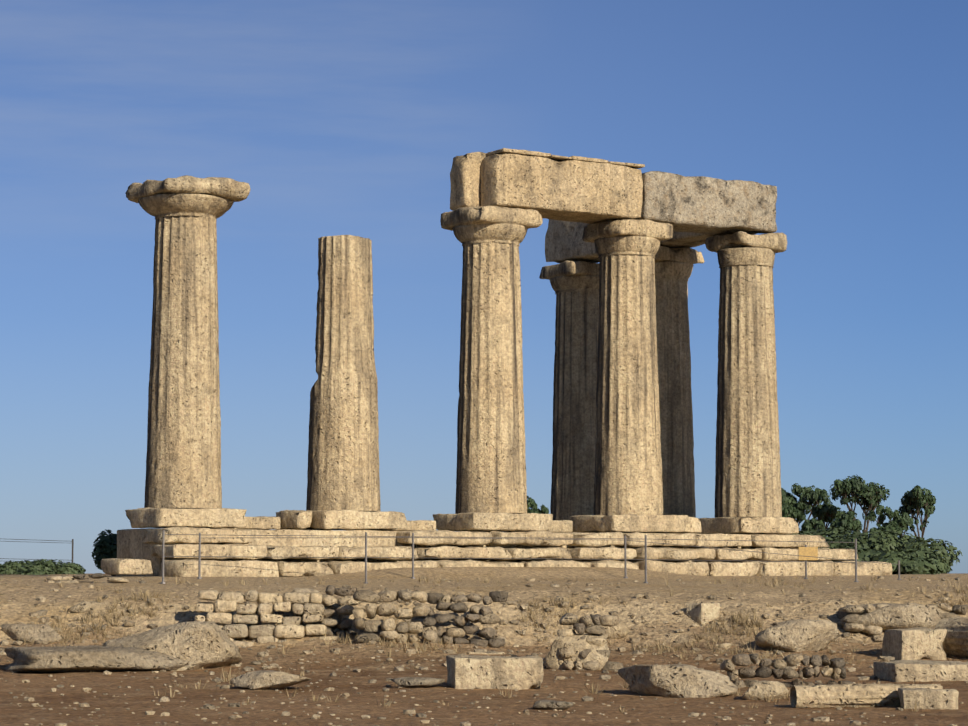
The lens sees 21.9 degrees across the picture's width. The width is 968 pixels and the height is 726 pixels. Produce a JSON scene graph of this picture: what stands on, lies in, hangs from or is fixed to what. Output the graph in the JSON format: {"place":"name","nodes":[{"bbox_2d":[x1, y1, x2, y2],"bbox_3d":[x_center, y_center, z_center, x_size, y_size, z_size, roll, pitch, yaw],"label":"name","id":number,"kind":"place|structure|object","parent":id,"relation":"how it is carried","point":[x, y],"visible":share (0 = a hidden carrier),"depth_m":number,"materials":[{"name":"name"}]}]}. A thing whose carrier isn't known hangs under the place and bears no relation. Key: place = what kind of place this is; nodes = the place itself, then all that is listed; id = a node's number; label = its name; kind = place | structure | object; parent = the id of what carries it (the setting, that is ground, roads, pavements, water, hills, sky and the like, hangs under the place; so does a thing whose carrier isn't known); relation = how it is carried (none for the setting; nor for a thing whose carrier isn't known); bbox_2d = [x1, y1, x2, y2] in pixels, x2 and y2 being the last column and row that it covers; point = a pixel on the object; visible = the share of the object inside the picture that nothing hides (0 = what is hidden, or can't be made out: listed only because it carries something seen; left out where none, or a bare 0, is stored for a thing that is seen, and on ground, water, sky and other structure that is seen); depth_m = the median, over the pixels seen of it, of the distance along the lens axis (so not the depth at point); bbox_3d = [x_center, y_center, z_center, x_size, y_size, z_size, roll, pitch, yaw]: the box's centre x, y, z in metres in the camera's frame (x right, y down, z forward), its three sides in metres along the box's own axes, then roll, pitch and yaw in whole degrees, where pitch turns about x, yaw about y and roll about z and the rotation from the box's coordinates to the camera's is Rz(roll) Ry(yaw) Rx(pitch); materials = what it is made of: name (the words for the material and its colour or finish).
{"place":"outdoors","nodes":[
{"label":"outdoors","id":0,"kind":"place"},
{"bbox_2d":[0,567,967,725],"bbox_3d":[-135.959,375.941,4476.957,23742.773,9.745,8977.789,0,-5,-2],"label":"ground","id":1,"kind":"structure","parent":0,"point":[651,710],"depth_m":41.19,"materials":[{"name":"brown soil"}]},
{"bbox_2d":[0,560,30,574],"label":"bush","id":2,"kind":"object","parent":1,"relation":"on","point":[10,567],"visible":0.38,"depth_m":186.77,"materials":[{"name":"green plant"}]},
{"bbox_2d":[0,539,73,562],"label":"fence","id":3,"kind":"object","parent":1,"relation":"on","point":[42,542],"visible":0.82,"depth_m":351.96,"materials":[{"name":"grey metal"}]},
{"bbox_2d":[13,559,63,574],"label":"bush","id":4,"kind":"object","parent":1,"relation":"on","point":[44,567],"visible":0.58,"depth_m":167.22,"materials":[{"name":"green plant"}]},
{"bbox_2d":[56,562,85,573],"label":"bush","id":5,"kind":"object","parent":1,"relation":"on","point":[69,568],"visible":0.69,"depth_m":167.63,"materials":[{"name":"green plant"}]},
{"bbox_2d":[91,529,116,575],"bbox_3d":[-8.587,4.439,58.037,0.976,1.216,1.020,0,-5,-2],"label":"bush","id":6,"kind":"object","parent":1,"relation":"on","point":[105,547],"visible":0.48,"depth_m":57.75,"materials":[{"name":"green plant"}]},
{"bbox_2d":[101,558,152,574],"bbox_3d":[-7.322,4.176,51.411,0.808,0.343,0.915,3,-6,-33],"label":"loose block","id":7,"kind":"object","parent":1,"relation":"on","point":[114,566],"depth_m":51.05,"materials":[{"name":"stone"}]},
{"bbox_2d":[194,590,340,646],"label":"fieldstone wall","id":8,"kind":"structure","parent":1,"relation":"on","point":[223,605],"depth_m":43.18,"materials":[{"name":"stone"}]},
{"bbox_2d":[116,516,797,575],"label":"foundation platform","id":9,"kind":"structure","parent":1,"relation":"on","point":[131,544],"depth_m":55.63,"materials":[{"name":"stone"}]},
{"bbox_2d":[125,507,798,533],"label":"column plinths","id":10,"kind":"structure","parent":9,"relation":"on","point":[210,518],"depth_m":58.01,"materials":[{"name":"stone"}]},
{"bbox_2d":[125,175,249,507],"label":"column","id":11,"kind":"structure","parent":10,"relation":"on","point":[183,462],"depth_m":54.28,"materials":[{"name":"stone"}]},
{"bbox_2d":[306,235,380,511],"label":"column","id":12,"kind":"structure","parent":10,"relation":"on","point":[343,461],"depth_m":56.48,"materials":[{"name":"stone"}]},
{"bbox_2d":[440,206,542,513],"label":"column","id":13,"kind":"structure","parent":10,"relation":"on","point":[491,471],"depth_m":58.73,"materials":[{"name":"stone"}]},
{"bbox_2d":[539,260,599,519],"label":"column","id":14,"kind":"structure","parent":10,"relation":"on","point":[575,285],"depth_m":69.03,"materials":[{"name":"stone"}]},
{"bbox_2d":[582,219,672,514],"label":"column","id":15,"kind":"structure","parent":10,"relation":"on","point":[628,470],"depth_m":60.96,"materials":[{"name":"stone"}]},
{"bbox_2d":[450,148,644,223],"bbox_3d":[1.527,-4.254,60.579,4.801,1.407,1.560,3,-6,-34],"label":"architrave","id":16,"kind":"object","parent":15,"relation":"on","point":[586,190],"visible":0.96,"depth_m":59.80,"materials":[{"name":"stone"}]},
{"bbox_2d":[654,245,704,517],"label":"column","id":17,"kind":"structure","parent":10,"relation":"on","point":[673,268],"depth_m":65.93,"materials":[{"name":"stone"}]},
{"bbox_2d":[545,219,756,262],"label":"architrave block","id":18,"kind":"structure","parent":17,"relation":"on","point":[564,241],"depth_m":68.97,"materials":[{"name":"grey stone"}]},
{"bbox_2d":[705,231,786,517],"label":"column","id":19,"kind":"structure","parent":10,"relation":"on","point":[748,474],"depth_m":63.05,"materials":[{"name":"stone"}]},
{"bbox_2d":[635,171,776,233],"bbox_3d":[5.329,-3.983,63.081,4.361,1.336,1.527,3,-6,-33],"label":"architrave","id":20,"kind":"object","parent":19,"relation":"on","point":[698,204],"visible":0.79,"depth_m":62.43,"materials":[{"name":"beige stone"}]},
{"bbox_2d":[0,588,954,709],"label":"boulders","id":21,"kind":"object","parent":1,"relation":"on","point":[191,644],"visible":0.83,"depth_m":39.26,"materials":[{"name":"stone"}]},
{"bbox_2d":[0,576,967,725],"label":"scattered stones","id":22,"kind":"object","parent":1,"relation":"on","point":[37,614],"visible":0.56,"depth_m":41.59,"materials":[{"name":"beige stone"}]},
{"bbox_2d":[46,573,967,687],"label":"rocks","id":23,"kind":"object","parent":1,"relation":"on","point":[389,626],"visible":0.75,"depth_m":42.68,"materials":[{"name":"beige stone"}]},
{"bbox_2d":[142,527,892,576],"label":"krepidoma steps","id":24,"kind":"structure","parent":1,"relation":"on","point":[232,545],"depth_m":57.16,"materials":[{"name":"stone"}]},
{"bbox_2d":[527,496,532,507],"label":"pine tree","id":25,"kind":"object","parent":1,"relation":"on","point":[529,502],"visible":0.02,"depth_m":215.28,"materials":[{"name":"green plant"}]},
{"bbox_2d":[160,530,900,583],"bbox_3d":[1.469,4.151,52.740,17.714,1.151,4.210,2,-5,-22],"label":"fence","id":26,"kind":"object","parent":1,"relation":"on","point":[365,557],"visible":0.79,"depth_m":51.28,"materials":[{"name":"metal"}]},
{"bbox_2d":[798,547,817,559],"bbox_3d":[7.328,4.443,56.738,0.460,0.558,0.068,1,-5,-14],"label":"sign board","id":27,"kind":"object","parent":26,"relation":"attached to","point":[803,552],"visible":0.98,"depth_m":56.72,"materials":[{"name":"paint"}]},
{"bbox_2d":[527,498,548,513],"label":"bush","id":28,"kind":"object","parent":1,"relation":"on","point":[543,508],"visible":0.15,"depth_m":224.78,"materials":[{"name":"green plant"}]},
{"bbox_2d":[446,603,967,708],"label":"stone blocks","id":29,"kind":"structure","parent":1,"relation":"on","point":[908,649],"depth_m":36.33,"materials":[{"name":"stone"}]},
{"bbox_2d":[781,488,787,503],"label":"pine tree","id":30,"kind":"object","parent":1,"relation":"on","point":[784,494],"visible":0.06,"depth_m":230.58,"materials":[{"name":"green plant"}]},
{"bbox_2d":[782,503,805,522],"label":"bush","id":31,"kind":"object","parent":1,"relation":"on","point":[799,515],"visible":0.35,"depth_m":214.96,"materials":[{"name":"green plant"}]},
{"bbox_2d":[786,483,826,529],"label":"pine tree","id":32,"kind":"object","parent":1,"relation":"on","point":[798,490],"visible":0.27,"depth_m":239.74,"materials":[{"name":"green plant"}]},
{"bbox_2d":[799,518,825,533],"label":"bush","id":33,"kind":"object","parent":1,"relation":"on","point":[811,525],"visible":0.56,"depth_m":194.40,"materials":[{"name":"green plant"}]},
{"bbox_2d":[777,525,855,548],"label":"bush","id":34,"kind":"object","parent":1,"relation":"on","point":[830,531],"visible":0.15,"depth_m":154.88,"materials":[{"name":"green plant"}]},
{"bbox_2d":[799,489,845,536],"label":"pine tree","id":35,"kind":"object","parent":1,"relation":"on","point":[827,511],"visible":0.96,"depth_m":234.53,"materials":[{"name":"green plant"}]},
{"bbox_2d":[827,510,861,536],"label":"bush","id":36,"kind":"object","parent":1,"relation":"on","point":[846,520],"visible":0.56,"depth_m":204.64,"materials":[{"name":"green plant"}]},
{"bbox_2d":[830,546,879,560],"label":"bush","id":37,"kind":"object","parent":1,"relation":"on","point":[859,550],"visible":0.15,"depth_m":129.05,"materials":[{"name":"green plant"}]},
{"bbox_2d":[829,474,889,536],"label":"pine tree","id":38,"kind":"object","parent":1,"relation":"on","point":[854,490],"visible":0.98,"depth_m":227.90,"materials":[{"name":"green plant"}]},
{"bbox_2d":[821,530,901,552],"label":"bush","id":39,"kind":"object","parent":1,"relation":"on","point":[866,545],"visible":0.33,"depth_m":149.46,"materials":[{"name":"green plant"}]},
{"bbox_2d":[790,617,967,707],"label":"fallen drums","id":40,"kind":"object","parent":1,"relation":"on","point":[955,643],"visible":0.65,"depth_m":30.98,"materials":[{"name":"stone"}]},
{"bbox_2d":[830,529,927,549],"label":"bush","id":41,"kind":"object","parent":1,"relation":"on","point":[910,537],"visible":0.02,"depth_m":152.72,"materials":[{"name":"green plant"}]},
{"bbox_2d":[869,522,902,537],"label":"bush","id":42,"kind":"object","parent":1,"relation":"on","point":[893,526],"visible":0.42,"depth_m":199.76,"materials":[{"name":"green plant"}]},
{"bbox_2d":[868,505,913,537],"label":"pine tree","id":43,"kind":"object","parent":1,"relation":"on","point":[903,521],"visible":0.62,"depth_m":222.06,"materials":[{"name":"green plant"}]},
{"bbox_2d":[858,549,940,561],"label":"bush","id":44,"kind":"object","parent":1,"relation":"on","point":[906,553],"visible":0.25,"depth_m":127.53,"materials":[{"name":"green plant"}]},
{"bbox_2d":[873,556,945,573],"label":"bush","id":45,"kind":"object","parent":1,"relation":"on","point":[915,566],"visible":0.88,"depth_m":89.15,"materials":[{"name":"green plant"}]},
{"bbox_2d":[860,529,962,566],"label":"bush","id":46,"kind":"object","parent":1,"relation":"on","point":[940,548],"visible":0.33,"depth_m":148.68,"materials":[{"name":"green plant"}]},
{"bbox_2d":[898,485,935,537],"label":"pine tree","id":47,"kind":"object","parent":1,"relation":"on","point":[914,500],"visible":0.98,"depth_m":245.25,"materials":[{"name":"green plant"}]},
{"bbox_2d":[903,557,952,573],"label":"bush","id":48,"kind":"object","parent":1,"relation":"on","point":[948,569],"visible":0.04,"depth_m":95.27,"materials":[{"name":"green plant"}]},
{"bbox_2d":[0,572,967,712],"bbox_3d":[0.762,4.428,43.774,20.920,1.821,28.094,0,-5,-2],"label":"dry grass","id":49,"kind":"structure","parent":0,"point":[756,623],"depth_m":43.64,"materials":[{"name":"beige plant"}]},
{"bbox_2d":[0,0,967,573],"label":"sky","id":50,"kind":"structure","parent":0,"point":[338,117],"materials":[{"name":"blue"}]}
]}

